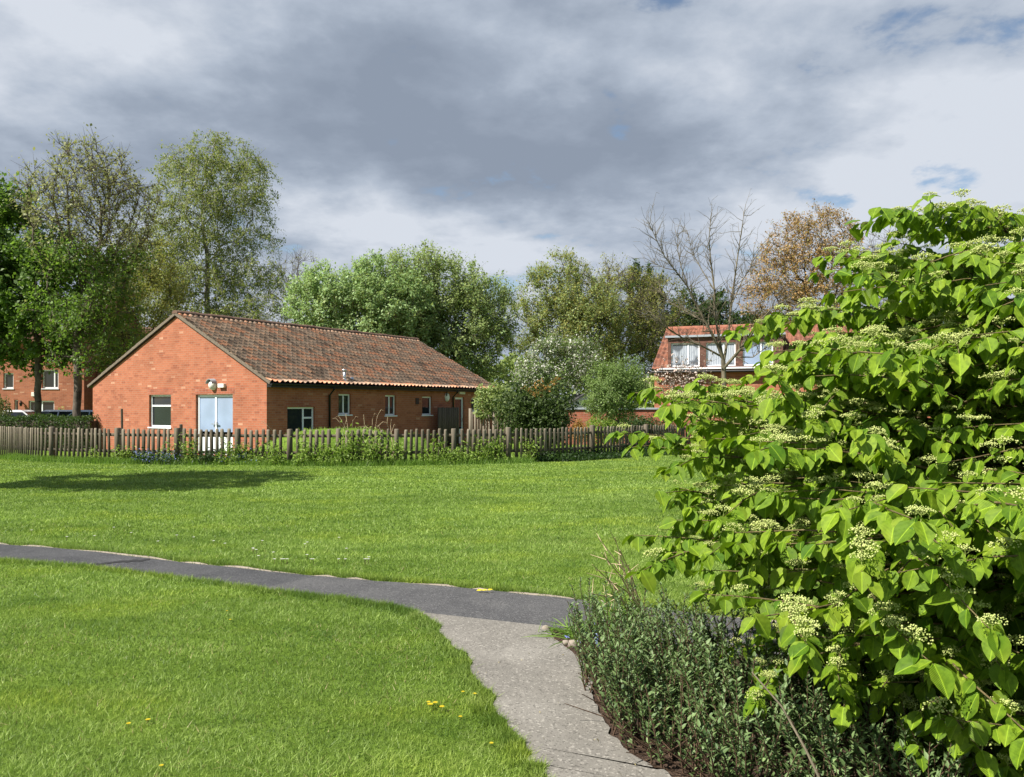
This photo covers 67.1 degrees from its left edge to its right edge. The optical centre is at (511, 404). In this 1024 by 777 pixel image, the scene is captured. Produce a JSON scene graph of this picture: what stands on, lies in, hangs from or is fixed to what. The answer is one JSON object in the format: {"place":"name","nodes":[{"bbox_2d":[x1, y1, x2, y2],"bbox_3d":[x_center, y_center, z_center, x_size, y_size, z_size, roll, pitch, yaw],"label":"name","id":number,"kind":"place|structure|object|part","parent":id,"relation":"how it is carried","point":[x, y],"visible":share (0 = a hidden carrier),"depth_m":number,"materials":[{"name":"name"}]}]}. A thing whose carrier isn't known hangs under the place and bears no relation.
{"place":"outdoors","nodes":[
{"label":"outdoors","id":0,"kind":"place"},
{"bbox_2d":[0,302,154,410],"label":"brick house","id":1,"kind":"structure","parent":0,"point":[57,389],"depth_m":41.00,"materials":[{"name":"red brick"}]},
{"bbox_2d":[4,373,12,388],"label":"window","id":2,"kind":"structure","parent":1,"relation":"in","point":[8,379],"depth_m":41.10,"materials":[{"name":"white glass"}]},
{"bbox_2d":[15,400,17,409],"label":"window","id":3,"kind":"structure","parent":1,"relation":"in","point":[16,401],"depth_m":41.10,"materials":[{"name":"white glass"}]},
{"bbox_2d":[30,401,53,410],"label":"window","id":4,"kind":"structure","parent":1,"relation":"in","point":[46,405],"depth_m":41.10,"materials":[{"name":"white glass"}]},
{"bbox_2d":[43,370,57,388],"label":"window","id":5,"kind":"structure","parent":1,"relation":"in","point":[50,381],"depth_m":41.10,"materials":[{"name":"white glass"}]},
{"bbox_2d":[59,426,687,459],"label":"garden grass","id":6,"kind":"structure","parent":0,"point":[512,453],"depth_m":24.95,"materials":[{"name":"green plant"}]},
{"bbox_2d":[0,406,1021,776],"bbox_3d":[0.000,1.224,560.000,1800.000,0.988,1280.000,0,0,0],"label":"ground","id":7,"kind":"structure","parent":0,"point":[248,668],"depth_m":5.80,"materials":[{"name":"green plant"}]},
{"bbox_2d":[0,394,12,416],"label":"round shrub","id":8,"kind":"object","parent":7,"relation":"on","point":[2,411],"visible":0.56,"depth_m":33.07,"materials":[{"name":"green plant"}]},
{"bbox_2d":[4,410,33,416],"bbox_3d":[-22.751,0.963,34.504,4.162,1.465,1.760,0,0,-8],"label":"parked car","id":9,"kind":"object","parent":7,"relation":"on","point":[15,413],"visible":0.15,"depth_m":34.03,"materials":[{"name":"white paint"}]},
{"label":"windows","id":10,"kind":"part","parent":9,"relation":"part of","materials":[{"name":"black glass"}]},
{"bbox_2d":[0,412,98,449],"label":"clipped hedge","id":11,"kind":"object","parent":7,"relation":"on","point":[39,421],"visible":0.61,"depth_m":28.86,"materials":[{"name":"green plant"}]},
{"bbox_2d":[0,171,110,414],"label":"maple tree","id":12,"kind":"object","parent":7,"relation":"on","point":[14,276],"visible":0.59,"depth_m":32.37,"materials":[{"name":"green plant"}]},
{"bbox_2d":[41,410,71,417],"bbox_3d":[-20.721,0.963,36.497,4.162,1.465,1.760,0,0,-5],"label":"parked car","id":13,"kind":"object","parent":7,"relation":"on","point":[60,412],"visible":0.09,"depth_m":35.83,"materials":[{"name":"blue metal"}]},
{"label":"windows","id":14,"kind":"part","parent":13,"relation":"part of","materials":[{"name":"black glass"}]},
{"bbox_2d":[66,410,92,420],"bbox_3d":[-18.348,0.963,35.005,4.162,1.465,1.760,0,0,10],"label":"parked car","id":15,"kind":"object","parent":7,"relation":"on","point":[86,412],"visible":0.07,"depth_m":34.49,"materials":[{"name":"blue paint"}]},
{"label":"windows","id":16,"kind":"part","parent":15,"relation":"part of","materials":[{"name":"black glass"}]},
{"bbox_2d":[0,123,173,417],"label":"maple tree","id":17,"kind":"object","parent":7,"relation":"on","point":[95,263],"visible":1,"depth_m":30.59,"materials":[{"name":"green plant"}]},
{"bbox_2d":[84,444,136,460],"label":"bramble","id":18,"kind":"object","parent":7,"relation":"on","point":[121,452],"visible":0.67,"depth_m":22.56,"materials":[{"name":"green plant"}]},
{"bbox_2d":[121,409,122,454],"bbox_3d":[-11.910,0.908,23.600,0.074,1.585,0.068,0,0,-22],"label":"wooden stake","id":19,"kind":"object","parent":7,"relation":"on","point":[121,425],"visible":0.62,"depth_m":23.57,"materials":[{"name":"brown wood"}]},
{"bbox_2d":[81,233,194,376],"bbox_3d":[-18.109,-3.255,37.107,5.403,9.923,4.066,0,0,0],"label":"young tree","id":20,"kind":"object","parent":7,"relation":"on","point":[168,279],"visible":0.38,"depth_m":36.54,"materials":[{"name":"green plant"}]},
{"bbox_2d":[129,447,184,464],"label":"bluebell clump","id":21,"kind":"object","parent":7,"relation":"on","point":[148,456],"visible":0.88,"depth_m":22.05,"materials":[{"name":"green plant"}]},
{"bbox_2d":[157,421,199,462],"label":"bramble","id":22,"kind":"object","parent":7,"relation":"on","point":[190,448],"visible":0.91,"depth_m":22.09,"materials":[{"name":"green plant"}]},
{"bbox_2d":[179,424,182,458],"bbox_3d":[-10.102,1.145,23.600,0.102,1.111,0.096,0,0,-22],"label":"wooden stake","id":23,"kind":"object","parent":7,"relation":"on","point":[181,427],"visible":0.64,"depth_m":23.56,"materials":[{"name":"brown wood"}]},
{"bbox_2d":[107,129,294,326],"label":"birch tree","id":24,"kind":"object","parent":7,"relation":"on","point":[241,178],"visible":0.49,"depth_m":49.16,"materials":[{"name":"green plant"}]},
{"bbox_2d":[182,444,250,464],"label":"bramble","id":25,"kind":"object","parent":7,"relation":"on","point":[206,456],"visible":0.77,"depth_m":21.82,"materials":[{"name":"green plant"}]},
{"bbox_2d":[212,448,256,464],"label":"bluebell clump","id":26,"kind":"object","parent":7,"relation":"on","point":[234,458],"visible":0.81,"depth_m":21.68,"materials":[{"name":"green plant"}]},
{"bbox_2d":[220,436,314,464],"bbox_3d":[-6.916,1.311,21.693,2.740,0.932,0.799,0,0,4],"label":"bramble","id":27,"kind":"object","parent":7,"relation":"on","point":[232,452],"visible":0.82,"depth_m":21.75,"materials":[{"name":"green plant"}]},
{"bbox_2d":[0,452,536,466],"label":"tall grass","id":28,"kind":"structure","parent":7,"relation":"on","point":[102,460],"depth_m":21.99,"materials":[{"name":"green plant"}]},
{"bbox_2d":[252,248,321,323],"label":"bare tree","id":29,"kind":"object","parent":7,"relation":"on","point":[295,267],"visible":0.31,"depth_m":59.66,"materials":[{"name":"grey plant"}]},
{"bbox_2d":[87,310,499,456],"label":"brick house","id":30,"kind":"structure","parent":7,"relation":"on","point":[194,370],"depth_m":27.19,"materials":[{"name":"orange brick"}]},
{"bbox_2d":[148,395,171,428],"bbox_3d":[-12.230,0.234,26.936,1.333,1.170,0.165,0,0,32],"label":"window","id":31,"kind":"structure","parent":30,"relation":"in","point":[160,404],"depth_m":27.01,"materials":[{"name":"white glass"}]},
{"bbox_2d":[198,394,232,454],"bbox_3d":[-9.740,0.648,25.420,1.883,1.984,0.105,0,0,32],"label":"french door","id":32,"kind":"structure","parent":30,"relation":"in","point":[215,411],"depth_m":25.43,"materials":[{"name":"white glass"}]},
{"bbox_2d":[287,407,312,431],"bbox_3d":[-6.955,0.593,25.257,0.052,1.050,1.187,0,0,32],"label":"window","id":33,"kind":"structure","parent":30,"relation":"in","point":[300,418],"depth_m":25.27,"materials":[{"name":"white glass"}]},
{"bbox_2d":[338,394,352,415],"bbox_3d":[-5.854,0.001,26.914,0.165,0.761,0.695,0,0,32],"label":"window","id":34,"kind":"structure","parent":30,"relation":"in","point":[343,398],"depth_m":26.94,"materials":[{"name":"white glass"}]},
{"bbox_2d":[384,395,396,416],"bbox_3d":[-4.581,0.037,28.948,0.165,0.803,0.696,0,0,32],"label":"window","id":35,"kind":"structure","parent":30,"relation":"in","point":[389,399],"depth_m":29.02,"materials":[{"name":"white glass"}]},
{"bbox_2d":[421,396,432,415],"bbox_3d":[-3.417,0.056,30.808,0.165,0.781,0.725,0,0,32],"label":"window","id":36,"kind":"structure","parent":30,"relation":"in","point":[426,401],"depth_m":30.91,"materials":[{"name":"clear glass"}]},
{"bbox_2d":[455,397,462,443],"bbox_3d":[-2.286,0.657,32.711,0.075,1.967,0.665,0,0,32],"label":"side door","id":37,"kind":"structure","parent":30,"relation":"in","point":[458,400],"depth_m":32.86,"materials":[{"name":"white glass"}]},
{"bbox_2d":[471,398,477,411],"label":"window","id":38,"kind":"structure","parent":30,"relation":"in","point":[472,400],"depth_m":33.64,"materials":[{"name":"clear glass"}]},
{"bbox_2d":[252,447,341,465],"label":"bramble","id":39,"kind":"object","parent":7,"relation":"on","point":[296,459],"visible":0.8,"depth_m":21.52,"materials":[{"name":"green plant"}]},
{"bbox_2d":[297,440,349,465],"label":"bramble","id":40,"kind":"object","parent":7,"relation":"on","point":[315,456],"visible":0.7,"depth_m":21.64,"materials":[{"name":"green plant"}]},
{"bbox_2d":[333,416,354,443],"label":"dry weed","id":41,"kind":"object","parent":7,"relation":"on","point":[345,427],"visible":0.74,"depth_m":23.17,"materials":[{"name":"plant"}]},
{"bbox_2d":[278,248,440,347],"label":"whitebeam tree","id":42,"kind":"object","parent":7,"relation":"on","point":[325,303],"visible":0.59,"depth_m":41.47,"materials":[{"name":"green plant"}]},
{"bbox_2d":[0,544,739,654],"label":"footpath","id":43,"kind":"structure","parent":7,"relation":"on","point":[251,576],"depth_m":8.14,"materials":[{"name":"grey asphalt"}]},
{"bbox_2d":[85,558,149,565],"bbox_3d":[-4.245,1.688,8.297,0.660,0.001,0.158,0,0,-28],"label":"path crack","id":44,"kind":"object","parent":43,"relation":"on","point":[120,561],"visible":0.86,"depth_m":8.33,"materials":[{"name":"grey asphalt"}]},
{"bbox_2d":[264,576,798,656],"bbox_3d":[0.527,1.688,6.168,5.951,0.001,1.050,0,0,25],"label":"footpath patch","id":45,"kind":"object","parent":43,"relation":"on","point":[490,605],"visible":0.41,"depth_m":6.67,"materials":[{"name":"grey asphalt"}]},
{"bbox_2d":[290,420,453,465],"bbox_3d":[-3.934,1.096,21.756,4.584,1.375,0.954,0,0,-7],"label":"bramble","id":46,"kind":"object","parent":7,"relation":"on","point":[365,454],"visible":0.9,"depth_m":21.73,"materials":[{"name":"green plant"}]},
{"bbox_2d":[363,410,386,448],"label":"dry weed","id":47,"kind":"object","parent":7,"relation":"on","point":[372,424],"visible":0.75,"depth_m":23.02,"materials":[{"name":"plant"}]},
{"bbox_2d":[0,423,751,461],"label":"picket fence","id":48,"kind":"object","parent":7,"relation":"on","point":[53,433],"visible":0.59,"depth_m":22.67,"materials":[{"name":"brown wood"}]},
{"bbox_2d":[363,417,394,462],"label":"dry weed","id":49,"kind":"object","parent":7,"relation":"on","point":[390,433],"visible":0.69,"depth_m":22.60,"materials":[{"name":"plant"}]},
{"bbox_2d":[0,543,775,621],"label":"path edging","id":50,"kind":"object","parent":7,"relation":"on","point":[246,567],"visible":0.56,"depth_m":7.88,"materials":[{"name":"concrete"}]},
{"bbox_2d":[0,523,817,776],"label":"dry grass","id":51,"kind":"structure","parent":7,"relation":"on","point":[245,655],"depth_m":5.30,"materials":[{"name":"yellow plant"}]},
{"bbox_2d":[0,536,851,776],"bbox_3d":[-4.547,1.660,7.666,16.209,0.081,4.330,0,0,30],"label":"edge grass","id":52,"kind":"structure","parent":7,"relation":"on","point":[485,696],"depth_m":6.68,"materials":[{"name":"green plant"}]},
{"bbox_2d":[360,239,523,383],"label":"coppiced tree","id":53,"kind":"object","parent":7,"relation":"on","point":[473,334],"visible":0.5,"depth_m":43.65,"materials":[{"name":"green plant"}]},
{"bbox_2d":[438,407,458,445],"bbox_3d":[-2.579,0.895,31.403,0.090,1.611,1.340,0,0,32],"label":"board screen","id":54,"kind":"object","parent":7,"relation":"on","point":[448,418],"visible":0.73,"depth_m":31.35,"materials":[{"name":"wood"}]},
{"bbox_2d":[411,446,505,464],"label":"bramble","id":55,"kind":"object","parent":7,"relation":"on","point":[450,454],"visible":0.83,"depth_m":22.07,"materials":[{"name":"green plant"}]},
{"bbox_2d":[446,443,487,464],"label":"bramble","id":56,"kind":"object","parent":7,"relation":"on","point":[472,457],"visible":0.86,"depth_m":22.17,"materials":[{"name":"green plant"}]},
{"bbox_2d":[469,408,494,449],"bbox_3d":[-1.094,0.915,28.250,1.101,1.570,0.090,0,0,30],"label":"slatted fence","id":57,"kind":"object","parent":7,"relation":"on","point":[471,416],"visible":0.41,"depth_m":28.25,"materials":[{"name":"brown wood"}]},
{"bbox_2d":[457,432,510,461],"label":"bramble","id":58,"kind":"object","parent":7,"relation":"on","point":[499,452],"visible":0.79,"depth_m":22.43,"materials":[{"name":"green plant"}]},
{"bbox_2d":[470,382,515,430],"bbox_3d":[-0.586,0.422,28.251,1.904,2.575,1.279,0,0,0],"label":"climbing shrub","id":59,"kind":"object","parent":7,"relation":"on","point":[489,398],"visible":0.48,"depth_m":28.03,"materials":[{"name":"green plant"}]},
{"bbox_2d":[495,412,524,449],"bbox_3d":[-0.064,0.930,27.800,1.222,1.540,0.090,0,0,21],"label":"slatted fence","id":60,"kind":"object","parent":7,"relation":"on","point":[497,422],"visible":0.11,"depth_m":27.85,"materials":[{"name":"brown wood"}]},
{"bbox_2d":[518,430,544,461],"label":"bramble","id":61,"kind":"object","parent":7,"relation":"on","point":[530,448],"visible":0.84,"depth_m":22.87,"materials":[{"name":"green plant"}]},
{"bbox_2d":[489,375,579,452],"bbox_3d":[0.783,0.343,26.652,3.146,2.746,2.553,0,0,0],"label":"photinia shrub","id":62,"kind":"object","parent":7,"relation":"on","point":[542,410],"visible":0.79,"depth_m":26.16,"materials":[{"name":"green plant"}]},
{"bbox_2d":[507,326,610,400],"bbox_3d":[2.246,-0.973,36.114,4.966,5.350,2.917,0,0,0],"label":"hawthorn tree","id":63,"kind":"object","parent":7,"relation":"on","point":[545,370],"visible":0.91,"depth_m":35.76,"materials":[{"name":"green plant"}]},
{"bbox_2d":[494,245,634,400],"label":"willow tree","id":64,"kind":"object","parent":7,"relation":"on","point":[589,312],"visible":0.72,"depth_m":48.30,"materials":[{"name":"green plant"}]},
{"bbox_2d":[485,352,653,407],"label":"wood","id":65,"kind":"object","parent":7,"relation":"on","point":[642,405],"depth_m":65.76,"materials":[{"name":"green plant"}]},
{"bbox_2d":[570,418,586,446],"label":"shrub","id":66,"kind":"object","parent":7,"relation":"on","point":[578,424],"visible":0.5,"depth_m":30.01,"materials":[{"name":"orange plant"}]},
{"bbox_2d":[561,393,600,407],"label":"garden shed","id":67,"kind":"structure","parent":7,"relation":"on","point":[579,396],"depth_m":35.47,"materials":[{"name":"wood"}]},
{"bbox_2d":[585,414,624,445],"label":"shrub","id":68,"kind":"object","parent":7,"relation":"on","point":[610,423],"visible":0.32,"depth_m":30.78,"materials":[{"name":"green plant"}]},
{"bbox_2d":[578,354,649,447],"bbox_3d":[3.854,-0.159,28.981,2.698,3.726,2.746,0,0,0],"label":"feathery tree","id":69,"kind":"object","parent":7,"relation":"on","point":[615,384],"visible":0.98,"depth_m":28.52,"materials":[{"name":"green plant"}]},
{"bbox_2d":[532,443,700,461],"bbox_3d":[5.250,1.498,26.805,12.108,0.599,1.425,0,0,-41],"label":"ground cover","id":70,"kind":"object","parent":7,"relation":"on","point":[580,456],"visible":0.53,"depth_m":23.81,"materials":[{"name":"green plant"}]},
{"bbox_2d":[588,533,646,612],"bbox_3d":[0.777,1.329,5.871,0.396,0.753,0.876,0,0,20],"label":"dry weed","id":71,"kind":"object","parent":7,"relation":"on","point":[614,584],"visible":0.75,"depth_m":5.85,"materials":[{"name":"plant"}]},
{"bbox_2d":[547,252,698,405],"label":"ash tree","id":72,"kind":"object","parent":7,"relation":"on","point":[647,320],"visible":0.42,"depth_m":51.38,"materials":[{"name":"green plant"}]},
{"bbox_2d":[562,408,723,444],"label":"garden wall","id":73,"kind":"structure","parent":7,"relation":"on","point":[582,414],"depth_m":32.80,"materials":[{"name":"brick"}]},
{"bbox_2d":[619,258,672,407],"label":"yew tree","id":74,"kind":"object","parent":7,"relation":"on","point":[638,271],"visible":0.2,"depth_m":56.70,"materials":[{"name":"green plant"}]},
{"bbox_2d":[619,412,680,443],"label":"shrub","id":75,"kind":"object","parent":7,"relation":"on","point":[642,422],"visible":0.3,"depth_m":31.45,"materials":[{"name":"green plant"}]},
{"bbox_2d":[646,353,720,436],"bbox_3d":[6.683,-0.202,30.192,3.133,3.810,2.745,0,0,0],"label":"magnolia tree","id":76,"kind":"object","parent":7,"relation":"on","point":[688,376],"visible":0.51,"depth_m":30.05,"materials":[{"name":"white plant"}]},
{"bbox_2d":[611,189,804,438],"bbox_3d":[7.461,-3.460,29.810,7.613,10.326,4.632,0,0,0],"label":"leafless tree","id":77,"kind":"object","parent":7,"relation":"on","point":[724,365],"visible":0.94,"depth_m":29.94,"materials":[{"name":"brown plant"}]},
{"bbox_2d":[659,285,768,329],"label":"yew tree","id":78,"kind":"object","parent":7,"relation":"on","point":[735,319],"visible":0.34,"depth_m":54.67,"materials":[{"name":"green plant"}]},
{"bbox_2d":[551,630,1000,776],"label":"planting bed","id":79,"kind":"object","parent":7,"relation":"on","point":[784,749],"visible":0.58,"depth_m":3.85,"materials":[{"name":"brown soil"}]},
{"bbox_2d":[526,611,620,648],"bbox_3d":[0.475,1.617,5.653,0.835,0.135,0.716,0,0,0],"label":"grass tuft","id":80,"kind":"object","parent":79,"relation":"on","point":[568,632],"visible":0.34,"depth_m":5.63,"materials":[{"name":"green plant"}]},
{"bbox_2d":[568,640,579,647],"bbox_3d":[0.433,1.678,5.416,0.092,0.068,0.070,0,0,0],"label":"edging stone","id":81,"kind":"object","parent":79,"relation":"on","point":[571,643],"visible":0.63,"depth_m":5.39,"materials":[{"name":"stone"}]},
{"bbox_2d":[565,630,604,664],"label":"blue flowers","id":82,"kind":"object","parent":79,"relation":"on","point":[580,643],"visible":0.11,"depth_m":5.09,"materials":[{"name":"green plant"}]},
{"bbox_2d":[565,572,992,776],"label":"privet shrub","id":83,"kind":"object","parent":79,"relation":"on","point":[626,653],"visible":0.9,"depth_m":3.79,"materials":[{"name":"green plant"}]},
{"bbox_2d":[751,672,819,776],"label":"dry stick","id":84,"kind":"object","parent":83,"relation":"attached to","point":[799,738],"visible":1,"depth_m":3.07,"materials":[{"name":"brown plant"}]},
{"bbox_2d":[604,188,1023,776],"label":"viburnum shrub","id":85,"kind":"object","parent":79,"relation":"on","point":[885,526],"visible":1,"depth_m":3.43,"materials":[{"name":"green plant"}]},
{"bbox_2d":[725,198,872,323],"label":"copper tree","id":86,"kind":"object","parent":7,"relation":"on","point":[804,289],"visible":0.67,"depth_m":55.08,"materials":[{"name":"brown plant"}]},
{"bbox_2d":[0,0,1023,401],"label":"sky","id":87,"kind":"structure","parent":0,"point":[502,133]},
{"bbox_2d":[418,612,670,776],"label":"garden path","id":88,"kind":"structure","parent":0,"point":[528,687],"depth_m":4.46,"materials":[{"name":"grey concrete"}]},
{"bbox_2d":[577,588,675,625],"bbox_3d":[0.803,1.565,5.988,0.881,0.240,0.740,0,0,44],"label":"grass tuft","id":89,"kind":"object","parent":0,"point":[611,609],"visible":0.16,"depth_m":6.01,"materials":[{"name":"green plant"}]},
{"bbox_2d":[651,324,930,417],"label":"dormer house","id":90,"kind":"structure","parent":0,"point":[737,368],"depth_m":37.16,"materials":[{"name":"red brick"}]},
{"bbox_2d":[671,343,699,366],"bbox_3d":[8.386,-2.414,37.351,1.362,1.160,0.052,0,0,20],"label":"window","id":91,"kind":"structure","parent":90,"relation":"in","point":[689,351],"depth_m":37.33,"materials":[{"name":"white glass"}]},
{"bbox_2d":[706,342,735,365],"bbox_3d":[9.935,-2.402,36.788,1.360,1.135,0.052,0,0,20],"label":"window","id":92,"kind":"structure","parent":90,"relation":"in","point":[731,349],"depth_m":36.81,"materials":[{"name":"white glass"}]},
{"bbox_2d":[743,341,772,365],"bbox_3d":[11.517,-2.398,36.212,1.356,1.128,0.052,0,0,20],"label":"window","id":93,"kind":"structure","parent":90,"relation":"in","point":[751,361],"depth_m":36.27,"materials":[{"name":"white glass"}]},
{"bbox_2d":[855,229,922,306],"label":"flower cluster","id":94,"kind":"object","parent":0,"point":[873,247],"visible":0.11,"depth_m":62.24,"materials":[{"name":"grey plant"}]}
]}

